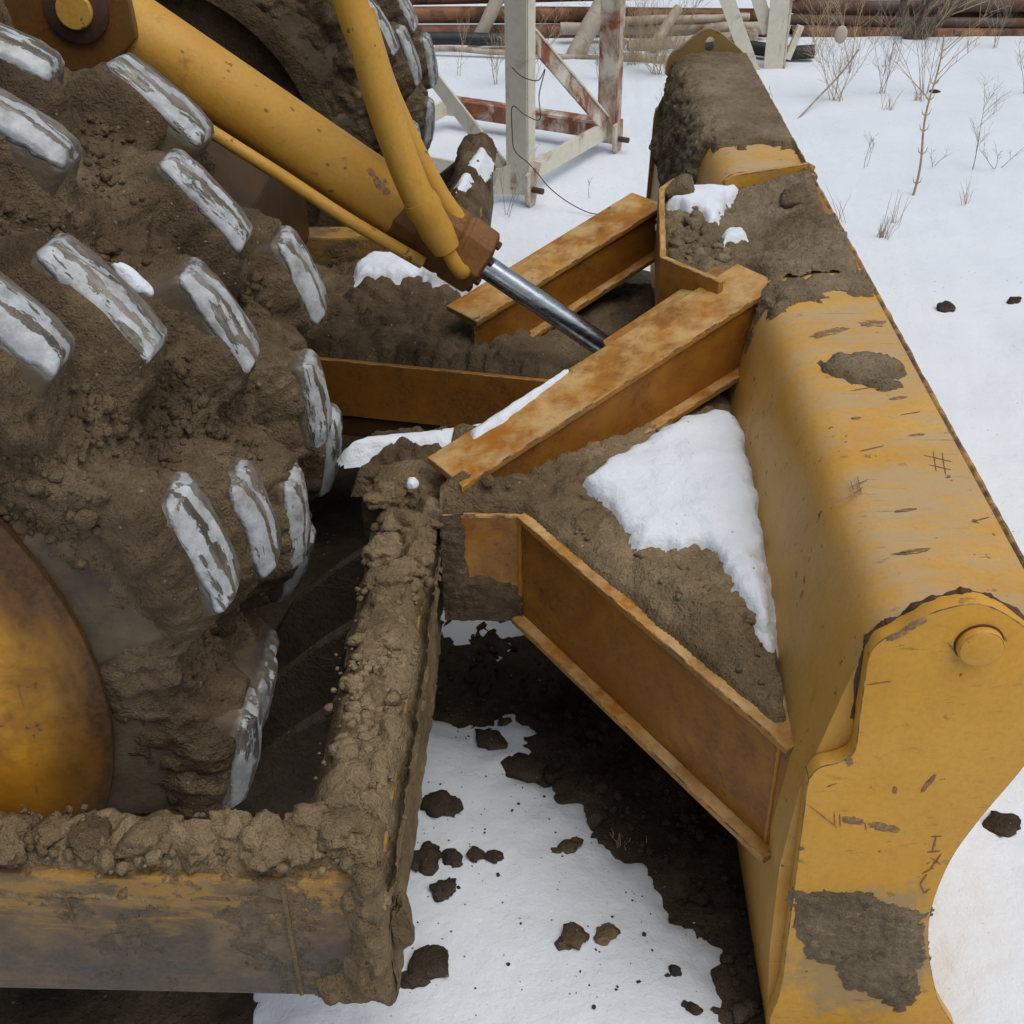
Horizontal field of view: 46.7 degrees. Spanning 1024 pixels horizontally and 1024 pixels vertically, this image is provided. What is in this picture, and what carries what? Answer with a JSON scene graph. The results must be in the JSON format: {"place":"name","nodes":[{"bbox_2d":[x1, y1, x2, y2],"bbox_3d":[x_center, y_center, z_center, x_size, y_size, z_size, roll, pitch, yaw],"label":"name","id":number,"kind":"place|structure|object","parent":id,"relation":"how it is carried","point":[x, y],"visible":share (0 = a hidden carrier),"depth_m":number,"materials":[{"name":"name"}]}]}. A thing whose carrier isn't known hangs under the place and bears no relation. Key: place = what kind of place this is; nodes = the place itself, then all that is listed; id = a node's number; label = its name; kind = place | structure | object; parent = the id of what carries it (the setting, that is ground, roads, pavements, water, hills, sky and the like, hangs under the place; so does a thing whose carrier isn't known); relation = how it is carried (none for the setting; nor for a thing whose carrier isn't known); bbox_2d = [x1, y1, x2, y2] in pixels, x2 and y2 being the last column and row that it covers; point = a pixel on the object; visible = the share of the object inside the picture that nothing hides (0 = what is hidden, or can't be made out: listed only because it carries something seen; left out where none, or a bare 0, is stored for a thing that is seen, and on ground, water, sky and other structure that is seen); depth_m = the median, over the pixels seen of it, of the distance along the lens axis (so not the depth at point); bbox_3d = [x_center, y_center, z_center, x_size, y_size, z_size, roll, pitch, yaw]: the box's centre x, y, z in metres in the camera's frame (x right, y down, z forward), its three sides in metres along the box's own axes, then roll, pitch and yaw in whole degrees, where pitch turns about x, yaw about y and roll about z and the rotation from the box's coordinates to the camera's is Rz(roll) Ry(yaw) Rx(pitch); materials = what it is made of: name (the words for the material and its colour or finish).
{"place":"outdoors","nodes":[
{"label":"outdoors","id":0,"kind":"place"},
{"bbox_2d":[0,270,765,1023],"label":"ground","id":1,"kind":"structure","parent":0,"point":[336,518],"depth_m":3.03,"materials":[{"name":"soil"}]},
{"bbox_2d":[0,0,1023,1023],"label":"soil compactor","id":2,"kind":"object","parent":1,"relation":"on","point":[198,792],"visible":0.96,"depth_m":2.29,"materials":[{"name":"metal"}]},
{"bbox_2d":[111,262,153,296],"bbox_3d":[-0.653,-0.401,2.040,0.062,0.065,0.035,1,34,2],"label":"snow lump","id":3,"kind":"object","parent":2,"relation":"on","point":[134,280],"visible":0.86,"depth_m":2.03,"materials":[{"name":"white snow"}]},
{"bbox_2d":[337,423,480,468],"bbox_3d":[-0.209,-0.201,2.986,0.456,0.113,0.192,1,34,2],"label":"snow patch","id":4,"kind":"object","parent":2,"relation":"on","point":[360,452],"visible":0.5,"depth_m":2.95,"materials":[{"name":"white snow"}]},
{"bbox_2d":[406,477,418,488],"bbox_3d":[-0.230,-0.066,2.738,0.031,0.028,0.037,1,34,2],"label":"snow lump","id":5,"kind":"object","parent":2,"relation":"on","point":[412,483],"visible":1,"depth_m":2.73,"materials":[{"name":"white snow"}]},
{"bbox_2d":[450,147,493,192],"bbox_3d":[-0.164,-1.362,4.785,0.137,0.068,0.672,5,34,8],"label":"snow patch","id":6,"kind":"object","parent":2,"relation":"on","point":[484,167],"visible":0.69,"depth_m":4.81,"materials":[{"name":"white snow"}]},
{"bbox_2d":[305,259,654,378],"bbox_3d":[-0.195,-0.608,3.606,1.311,0.120,0.722,1,34,2],"label":"dirt bed","id":7,"kind":"object","parent":2,"relation":"on","point":[411,321],"visible":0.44,"depth_m":3.53,"materials":[{"name":"brown soil"}]},
{"bbox_2d":[353,251,513,295],"bbox_3d":[-0.215,-0.719,3.763,0.676,0.143,0.368,1,34,2],"label":"snow patch","id":8,"kind":"object","parent":7,"relation":"on","point":[394,268],"visible":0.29,"depth_m":3.74,"materials":[{"name":"white snow"}]},
{"bbox_2d":[470,369,568,438],"bbox_3d":[0.019,-0.241,2.869,0.367,0.144,0.111,-25,41,-31],"label":"snow patch","id":9,"kind":"object","parent":2,"relation":"on","point":[499,418],"visible":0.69,"depth_m":2.83,"materials":[{"name":"white snow"}]},
{"bbox_2d":[439,390,785,722],"bbox_3d":[0.199,-0.006,2.705,0.728,0.142,1.268,1,34,2],"label":"dirt bed","id":10,"kind":"object","parent":2,"relation":"on","point":[721,640],"visible":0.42,"depth_m":2.52,"materials":[{"name":"brown soil"}]},
{"bbox_2d":[582,409,778,659],"bbox_3d":[0.361,0.005,2.665,0.462,0.133,0.896,1,34,2],"label":"snow patch","id":11,"kind":"object","parent":10,"relation":"on","point":[685,481],"visible":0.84,"depth_m":2.64,"materials":[{"name":"white snow"}]},
{"bbox_2d":[665,170,857,280],"bbox_3d":[0.664,-0.768,3.353,0.493,0.175,0.876,1,34,2],"label":"dirt pile","id":12,"kind":"object","parent":2,"relation":"on","point":[807,237],"visible":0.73,"depth_m":3.35,"materials":[{"name":"brown soil"}]},
{"bbox_2d":[665,173,694,201],"bbox_3d":[0.513,-0.955,3.596,0.112,0.147,0.104,-20,39,-26],"label":"dirt clod","id":13,"kind":"object","parent":12,"relation":"on","point":[682,184],"visible":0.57,"depth_m":3.55,"materials":[{"name":"brown soil"}]},
{"bbox_2d":[655,184,737,230],"bbox_3d":[0.558,-0.925,3.599,0.270,0.120,0.407,13,36,19],"label":"snow patch","id":14,"kind":"object","parent":12,"relation":"on","point":[710,201],"visible":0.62,"depth_m":3.54,"materials":[{"name":"white snow"}]},
{"bbox_2d":[668,206,731,272],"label":"dirt crumbs","id":15,"kind":"object","parent":12,"relation":"on","point":[724,256],"visible":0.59,"depth_m":3.37,"materials":[{"name":"brown soil"}]},
{"bbox_2d":[722,227,747,247],"bbox_3d":[0.630,-0.775,3.416,0.138,0.074,0.160,1,34,2],"label":"snow patch","id":16,"kind":"object","parent":12,"relation":"on","point":[735,234],"visible":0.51,"depth_m":3.39,"materials":[{"name":"white snow"}]},
{"bbox_2d":[780,182,817,208],"bbox_3d":[0.854,-0.934,3.517,0.118,0.090,0.115,1,34,2],"label":"dirt clod","id":17,"kind":"object","parent":12,"relation":"on","point":[793,195],"visible":0.77,"depth_m":3.48,"materials":[{"name":"brown soil"}]},
{"bbox_2d":[435,621,759,1023],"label":"soil crumbs","id":18,"kind":"object","parent":1,"relation":"on","point":[745,1009],"visible":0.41,"depth_m":3.07,"materials":[{"name":"brown soil"}]},
{"bbox_2d":[253,0,1023,1023],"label":"snow cover","id":19,"kind":"object","parent":1,"relation":"on","point":[935,248],"visible":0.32,"depth_m":4.61,"materials":[{"name":"white snow"}]},
{"bbox_2d":[400,944,448,989],"bbox_3d":[-0.196,0.992,2.598,0.123,0.054,0.094,-12,36,-16],"label":"dirt clod","id":20,"kind":"object","parent":19,"relation":"on","point":[427,963],"visible":1,"depth_m":2.58,"materials":[{"name":"brown soil"}]},
{"bbox_2d":[411,841,442,875],"bbox_3d":[-0.203,0.827,2.832,0.084,0.060,0.097,28,43,35],"label":"dirt clod","id":21,"kind":"object","parent":19,"relation":"on","point":[428,855],"visible":0.87,"depth_m":2.81,"materials":[{"name":"brown soil"}]},
{"bbox_2d":[420,789,463,817],"bbox_3d":[-0.178,0.733,2.974,0.109,0.080,0.074,-9,35,-12],"label":"dirt clod","id":22,"kind":"object","parent":19,"relation":"on","point":[439,803],"visible":1,"depth_m":2.95,"materials":[{"name":"brown soil"}]},
{"bbox_2d":[429,878,456,901],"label":"dirt clod","id":23,"kind":"object","parent":19,"relation":"on","point":[442,890],"visible":1,"depth_m":2.75,"materials":[{"name":"brown soil"}]},
{"bbox_2d":[442,848,462,867],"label":"dirt clod","id":24,"kind":"object","parent":19,"relation":"on","point":[453,857],"visible":1,"depth_m":2.82,"materials":[{"name":"brown soil"}]},
{"bbox_2d":[451,15,471,75],"bbox_3d":[-0.364,-3.518,8.946,0.211,0.450,0.199,1,34,2],"label":"dry weed","id":25,"kind":"object","parent":19,"relation":"on","point":[462,42],"visible":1,"depth_m":8.91,"materials":[{"name":"brown plant"}]},
{"bbox_2d":[466,846,484,862],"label":"dirt clod","id":26,"kind":"object","parent":19,"relation":"on","point":[474,854],"visible":1,"depth_m":2.83,"materials":[{"name":"brown soil"}]},
{"bbox_2d":[427,32,542,45],"bbox_3d":[-0.356,-3.834,9.617,1.223,0.138,0.155,-3,34,-4],"label":"black pipe","id":27,"kind":"object","parent":19,"relation":"on","point":[454,38],"visible":0.48,"depth_m":9.55,"materials":[{"name":"metal"}]},
{"bbox_2d":[468,0,503,47],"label":"pole","id":28,"kind":"object","parent":19,"relation":"on","point":[490,13],"visible":0.67,"depth_m":9.63,"materials":[{"name":"beige wood"}]},
{"bbox_2d":[475,729,507,750],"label":"dirt clod","id":29,"kind":"object","parent":19,"relation":"on","point":[489,740],"visible":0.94,"depth_m":3.19,"materials":[{"name":"brown soil"}]},
{"bbox_2d":[481,24,504,83],"bbox_3d":[-0.102,-3.329,8.624,0.206,0.486,0.368,11,36,17],"label":"dry weed","id":30,"kind":"object","parent":19,"relation":"on","point":[491,53],"visible":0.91,"depth_m":8.62,"materials":[{"name":"brown plant"}]},
{"bbox_2d":[484,849,503,863],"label":"dirt clod","id":31,"kind":"object","parent":19,"relation":"on","point":[493,856],"visible":1,"depth_m":2.83,"materials":[{"name":"brown soil"}]},
{"bbox_2d":[434,45,598,59],"bbox_3d":[0.032,-3.642,9.405,1.309,0.092,0.055,4,34,7],"label":"pole","id":32,"kind":"object","parent":19,"relation":"on","point":[474,50],"visible":0.62,"depth_m":9.42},
{"bbox_2d":[496,143,539,217],"bbox_3d":[0.028,-1.773,6.375,0.273,0.408,0.237,1,34,2],"label":"dry weed","id":33,"kind":"object","parent":19,"relation":"on","point":[510,183],"visible":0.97,"depth_m":6.37,"materials":[{"name":"brown plant"}]},
{"bbox_2d":[500,752,544,782],"bbox_3d":[0.018,0.678,3.140,0.138,0.059,0.098,1,34,2],"label":"dirt clod","id":34,"kind":"object","parent":19,"relation":"on","point":[520,766],"visible":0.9,"depth_m":3.12,"materials":[{"name":"brown soil"}]},
{"bbox_2d":[430,0,629,207],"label":"steel trestle","id":35,"kind":"object","parent":19,"relation":"on","point":[526,41],"visible":0.68,"depth_m":6.67,"materials":[{"name":"beige paint"}]},
{"bbox_2d":[511,67,595,213],"bbox_3d":[0.385,-1.891,6.187,0.902,0.753,0.219,25,42,32],"label":"wire","id":36,"kind":"object","parent":35,"relation":"attached to","point":[537,120],"visible":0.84,"depth_m":6.30,"materials":[{"name":"black metal"}]},
{"bbox_2d":[494,0,573,81],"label":"dry weed","id":37,"kind":"object","parent":19,"relation":"on","point":[541,27],"visible":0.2,"depth_m":8.66,"materials":[{"name":"brown plant"}]},
{"bbox_2d":[409,723,696,1019],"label":"soil crumbs","id":38,"kind":"object","parent":19,"relation":"on","point":[612,916],"visible":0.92,"depth_m":2.77,"materials":[{"name":"brown soil"}]},
{"bbox_2d":[550,836,583,854],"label":"dirt clod","id":39,"kind":"object","parent":19,"relation":"on","point":[568,846],"visible":1,"depth_m":2.88,"materials":[{"name":"brown soil"}]},
{"bbox_2d":[554,922,589,950],"bbox_3d":[0.135,0.956,2.660,0.080,0.041,0.068,1,34,2],"label":"dirt clod","id":40,"kind":"object","parent":19,"relation":"on","point":[574,935],"visible":1,"depth_m":2.64,"materials":[{"name":"brown soil"}]},
{"bbox_2d":[566,0,600,54],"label":"pole","id":41,"kind":"object","parent":19,"relation":"on","point":[578,45],"visible":0.68,"depth_m":9.35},
{"bbox_2d":[575,16,599,78],"bbox_3d":[0.581,-3.396,8.728,0.387,0.454,0.285,-22,39,-28],"label":"dry weed","id":42,"kind":"object","parent":19,"relation":"on","point":[596,60],"visible":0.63,"depth_m":8.70,"materials":[{"name":"brown plant"}]},
{"bbox_2d":[419,24,789,38],"bbox_3d":[0.378,-4.022,9.949,3.851,0.147,0.140,1,34,2],"label":"rusty pipe","id":43,"kind":"object","parent":19,"relation":"on","point":[497,28],"visible":0.12,"depth_m":9.90,"materials":[{"name":"brown metal"}]},
{"bbox_2d":[414,6,757,22],"bbox_3d":[0.304,-4.158,9.939,3.901,0.161,0.144,1,34,2],"label":"rusty pipe","id":44,"kind":"object","parent":43,"relation":"on","point":[437,14],"visible":0.33,"depth_m":9.89,"materials":[{"name":"brown metal"}]},
{"bbox_2d":[410,0,592,4],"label":"rusty pipe","id":45,"kind":"object","parent":44,"relation":"on","point":[430,2],"visible":0.44,"depth_m":9.90,"materials":[{"name":"brown metal"}]},
{"bbox_2d":[593,922,620,945],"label":"dirt clod","id":46,"kind":"object","parent":19,"relation":"on","point":[606,933],"visible":1,"depth_m":2.66,"materials":[{"name":"brown soil"}]},
{"bbox_2d":[574,0,693,64],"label":"dry weed","id":47,"kind":"object","parent":19,"relation":"on","point":[638,30],"visible":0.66,"depth_m":9.09,"materials":[{"name":"brown plant"}]},
{"bbox_2d":[623,52,668,63],"bbox_3d":[1.125,-3.521,9.261,0.724,0.117,0.118,7,35,12],"label":"pole","id":48,"kind":"object","parent":19,"relation":"on","point":[639,60],"visible":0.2,"depth_m":9.24,"materials":[{"name":"beige wood"}]},
{"bbox_2d":[631,2,685,74],"bbox_3d":[1.174,-3.518,8.789,0.603,0.579,0.499,1,34,2],"label":"dry weed","id":49,"kind":"object","parent":19,"relation":"on","point":[658,48],"visible":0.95,"depth_m":8.82,"materials":[{"name":"brown plant"}]},
{"bbox_2d":[560,22,766,34],"bbox_3d":[1.245,-3.965,9.713,1.708,0.124,0.112,-1,34,-1],"label":"pole","id":50,"kind":"object","parent":19,"relation":"on","point":[721,27],"visible":0.37,"depth_m":9.68,"materials":[{"name":"beige wood"}]},
{"bbox_2d":[625,13,749,24],"bbox_3d":[1.421,-4.020,9.666,1.072,0.085,0.082,-6,34,-7],"label":"pole","id":51,"kind":"object","parent":50,"relation":"on","point":[703,18],"visible":0.52,"depth_m":9.65,"materials":[{"name":"beige wood"}]},
{"bbox_2d":[647,4,682,51],"bbox_3d":[1.224,-3.876,9.497,0.094,0.316,0.386,27,43,34],"label":"pole","id":52,"kind":"object","parent":19,"relation":"on","point":[674,9],"visible":0.56,"depth_m":9.48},
{"bbox_2d":[664,964,681,976],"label":"dirt clod","id":53,"kind":"object","parent":19,"relation":"on","point":[674,970],"visible":1,"depth_m":2.59,"materials":[{"name":"brown soil"}]},
{"bbox_2d":[652,0,711,53],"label":"dry weed","id":54,"kind":"object","parent":19,"relation":"on","point":[686,28],"visible":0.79,"depth_m":9.24,"materials":[{"name":"beige plant"}]},
{"bbox_2d":[681,1000,702,1015],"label":"dirt clod","id":55,"kind":"object","parent":19,"relation":"on","point":[694,1009],"visible":1,"depth_m":2.52,"materials":[{"name":"brown soil"}]},
{"bbox_2d":[627,29,757,51],"bbox_3d":[1.466,-3.813,9.626,1.077,0.168,0.135,-6,34,-7],"label":"pole","id":56,"kind":"object","parent":19,"relation":"on","point":[752,34],"visible":0.21,"depth_m":9.57,"materials":[{"name":"beige wood"}]},
{"bbox_2d":[705,40,814,59],"bbox_3d":[1.914,-3.618,9.285,0.896,0.131,0.126,7,35,11],"label":"black pipe","id":57,"kind":"object","parent":19,"relation":"on","point":[758,47],"visible":0.3,"depth_m":9.22,"materials":[{"name":"metal"}]},
{"bbox_2d":[719,0,803,69],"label":"steel trestle","id":58,"kind":"object","parent":19,"relation":"on","point":[774,19],"visible":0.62,"depth_m":8.88,"materials":[{"name":"beige paint"}]},
{"bbox_2d":[797,49,858,118],"bbox_3d":[2.148,-2.926,8.098,0.043,0.301,0.870,23,41,31],"label":"fallen branch","id":59,"kind":"object","parent":19,"relation":"on","point":[815,100],"visible":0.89,"depth_m":8.16,"materials":[{"name":"brown wood"}]},
{"bbox_2d":[809,0,848,53],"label":"dry weed","id":60,"kind":"object","parent":19,"relation":"on","point":[827,10],"visible":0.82,"depth_m":9.32,"materials":[{"name":"beige plant"}]},
{"bbox_2d":[825,184,849,222],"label":"grass tuft","id":61,"kind":"object","parent":19,"relation":"on","point":[838,209],"visible":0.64,"depth_m":6.28,"materials":[{"name":"beige plant"}]},
{"bbox_2d":[787,0,904,101],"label":"dry weed","id":62,"kind":"object","parent":19,"relation":"on","point":[833,59],"visible":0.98,"depth_m":8.11,"materials":[{"name":"brown plant"}]},
{"bbox_2d":[834,25,847,43],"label":"dry leaf","id":63,"kind":"object","parent":62,"relation":"attached to","point":[843,32],"visible":1,"depth_m":7.97,"materials":[{"name":"plant"}]},
{"bbox_2d":[824,0,879,72],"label":"dry weed","id":64,"kind":"object","parent":19,"relation":"on","point":[855,22],"visible":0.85,"depth_m":8.78,"materials":[{"name":"brown plant"}]},
{"bbox_2d":[863,131,877,165],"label":"dry weed","id":65,"kind":"object","parent":19,"relation":"on","point":[869,146],"visible":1,"depth_m":6.95,"materials":[{"name":"beige plant"}]},
{"bbox_2d":[877,214,896,239],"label":"grass tuft","id":66,"kind":"object","parent":19,"relation":"on","point":[880,232],"visible":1,"depth_m":6.08,"materials":[{"name":"beige plant"}]},
{"bbox_2d":[881,92,901,109],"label":"grass tuft","id":67,"kind":"object","parent":19,"relation":"on","point":[889,100],"visible":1,"depth_m":8.05,"materials":[{"name":"beige plant"}]},
{"bbox_2d":[865,1,924,93],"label":"dry weed","id":68,"kind":"object","parent":19,"relation":"on","point":[888,58],"visible":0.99,"depth_m":8.24,"materials":[{"name":"brown plant"}]},
{"bbox_2d":[884,190,911,224],"bbox_3d":[2.039,-1.594,6.233,0.118,0.195,0.084,29,44,36],"label":"grass tuft","id":69,"kind":"object","parent":19,"relation":"on","point":[897,211],"visible":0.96,"depth_m":6.25,"materials":[{"name":"beige plant"}]},
{"bbox_2d":[789,26,1023,36],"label":"rusty pipe","id":70,"kind":"object","parent":19,"relation":"on","point":[945,31],"visible":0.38,"depth_m":9.85,"materials":[{"name":"brown metal"}]},
{"bbox_2d":[790,14,1023,27],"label":"rusty pipe","id":71,"kind":"object","parent":70,"relation":"on","point":[949,22],"visible":0.63,"depth_m":9.84,"materials":[{"name":"brown metal"}]},
{"bbox_2d":[791,0,1023,12],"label":"rusty pipe","id":72,"kind":"object","parent":71,"relation":"on","point":[869,6],"visible":0.59,"depth_m":9.82,"materials":[{"name":"brown metal"}]},
{"bbox_2d":[793,12,1023,17],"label":"rusty pipe","id":73,"kind":"object","parent":19,"relation":"on","point":[978,14],"visible":0.12,"depth_m":10.04,"materials":[{"name":"brown metal"}]},
{"bbox_2d":[870,0,968,93],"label":"dry weed","id":74,"kind":"object","parent":19,"relation":"on","point":[926,17],"visible":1,"depth_m":8.26,"materials":[{"name":"brown plant"}]},
{"bbox_2d":[915,86,929,101],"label":"grass tuft","id":75,"kind":"object","parent":19,"relation":"on","point":[917,94],"visible":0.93,"depth_m":8.27,"materials":[{"name":"beige plant"}]},
{"bbox_2d":[929,89,940,93],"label":"dirt clod","id":76,"kind":"object","parent":19,"relation":"on","point":[935,91],"visible":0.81,"depth_m":8.42,"materials":[{"name":"brown soil"}]},
{"bbox_2d":[927,148,950,166],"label":"dry weed","id":77,"kind":"object","parent":19,"relation":"on","point":[935,157],"visible":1,"depth_m":6.97,"materials":[{"name":"brown plant"}]},
{"bbox_2d":[936,300,955,312],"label":"dirt clod","id":78,"kind":"object","parent":19,"relation":"on","point":[945,306],"visible":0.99,"depth_m":5.37,"materials":[{"name":"brown soil"}]},
{"bbox_2d":[889,1,1007,195],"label":"sapling","id":79,"kind":"object","parent":19,"relation":"on","point":[923,130],"visible":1,"depth_m":6.32,"materials":[{"name":"brown plant"}]},
{"bbox_2d":[959,179,973,204],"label":"grass tuft","id":80,"kind":"object","parent":19,"relation":"on","point":[966,194],"visible":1,"depth_m":6.51,"materials":[{"name":"beige plant"}]},
{"bbox_2d":[969,72,1011,169],"bbox_3d":[2.748,-2.283,6.930,0.214,0.543,0.312,1,34,2],"label":"dry weed","id":81,"kind":"object","parent":19,"relation":"on","point":[977,137],"visible":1,"depth_m":6.85,"materials":[{"name":"brown plant"}]},
{"bbox_2d":[980,0,1018,47],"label":"dry weed","id":82,"kind":"object","parent":19,"relation":"on","point":[998,18],"visible":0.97,"depth_m":9.44,"materials":[{"name":"beige plant"}]},
{"bbox_2d":[982,810,1020,837],"bbox_3d":[1.212,0.769,2.928,0.079,0.061,0.082,27,43,35],"label":"dirt clod","id":83,"kind":"object","parent":19,"relation":"on","point":[1007,825],"visible":1,"depth_m":2.91,"materials":[{"name":"brown soil"}]},
{"bbox_2d":[979,142,1023,168],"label":"dry weed","id":84,"kind":"object","parent":19,"relation":"on","point":[997,156],"visible":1,"depth_m":6.95,"materials":[{"name":"brown plant"}]},
{"bbox_2d":[1006,296,1021,303],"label":"dirt clod","id":85,"kind":"object","parent":19,"relation":"on","point":[1013,300],"visible":1,"depth_m":5.42,"materials":[{"name":"brown soil"}]},
{"bbox_2d":[1015,34,1023,93],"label":"dry weed","id":86,"kind":"object","parent":19,"relation":"on","point":[1020,63],"visible":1,"depth_m":8.29,"materials":[{"name":"brown plant"}]},
{"bbox_2d":[900,0,987,39],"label":"bare bush","id":87,"kind":"object","parent":1,"relation":"on","point":[918,21],"visible":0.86,"depth_m":9.65,"materials":[{"name":"brown plant"}]}
]}

